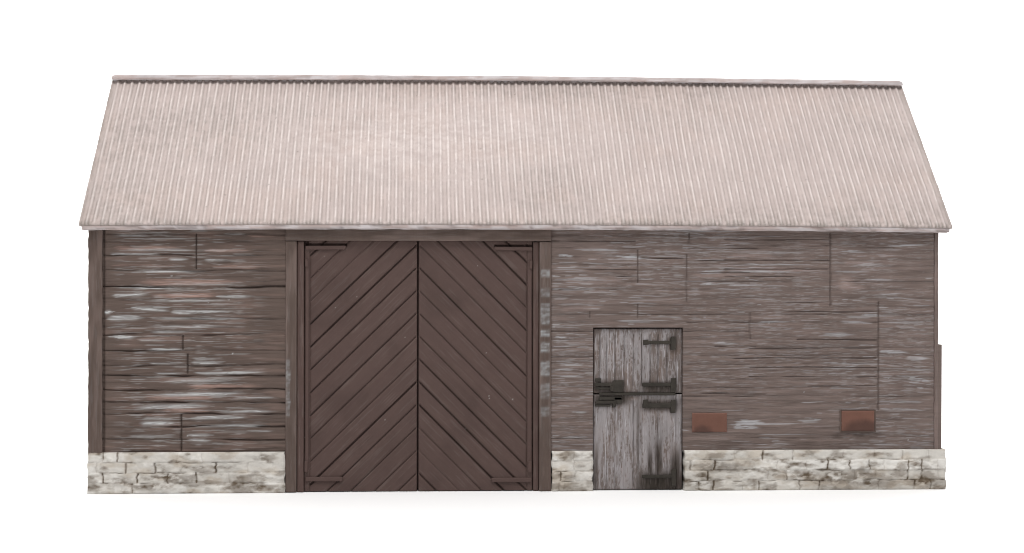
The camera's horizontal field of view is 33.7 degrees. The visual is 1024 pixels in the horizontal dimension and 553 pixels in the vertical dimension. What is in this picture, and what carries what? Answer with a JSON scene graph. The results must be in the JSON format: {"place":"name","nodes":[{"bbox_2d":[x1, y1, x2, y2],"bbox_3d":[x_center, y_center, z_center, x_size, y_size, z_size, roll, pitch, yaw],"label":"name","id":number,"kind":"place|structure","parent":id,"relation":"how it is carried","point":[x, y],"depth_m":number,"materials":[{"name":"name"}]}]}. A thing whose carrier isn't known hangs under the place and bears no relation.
{"place":"outdoors","nodes":[
{"label":"outdoors","id":0,"kind":"place"},
{"bbox_2d":[0,0,1023,552],"bbox_3d":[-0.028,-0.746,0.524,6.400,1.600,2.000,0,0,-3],"label":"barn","id":1,"kind":"structure","parent":0,"point":[954,68],"depth_m":1.44,"materials":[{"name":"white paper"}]},
{"bbox_2d":[79,75,952,493],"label":"model barn","id":2,"kind":"structure","parent":0,"point":[299,283],"depth_m":0.43,"materials":[{"name":"brown wood"}]},
{"bbox_2d":[304,241,416,490],"bbox_3d":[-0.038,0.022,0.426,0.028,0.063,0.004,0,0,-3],"label":"door leaf","id":3,"kind":"structure","parent":2,"relation":"in","point":[360,297],"depth_m":0.42,"materials":[{"name":"brown wood"}]},
{"bbox_2d":[418,241,532,490],"bbox_3d":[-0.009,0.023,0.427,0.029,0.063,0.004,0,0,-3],"label":"door leaf","id":4,"kind":"structure","parent":2,"relation":"in","point":[476,297],"depth_m":0.43,"materials":[{"name":"brown wood"}]},
{"bbox_2d":[592,392,681,489],"bbox_3d":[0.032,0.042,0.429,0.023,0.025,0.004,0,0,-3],"label":"door leaf","id":5,"kind":"structure","parent":2,"relation":"in","point":[637,437],"depth_m":0.43,"materials":[{"name":"grey wood"}]},
{"bbox_2d":[593,328,681,392],"bbox_3d":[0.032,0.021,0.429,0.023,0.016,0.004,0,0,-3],"label":"door leaf","id":6,"kind":"structure","parent":2,"relation":"in","point":[625,360],"depth_m":0.43,"materials":[{"name":"grey wood"}]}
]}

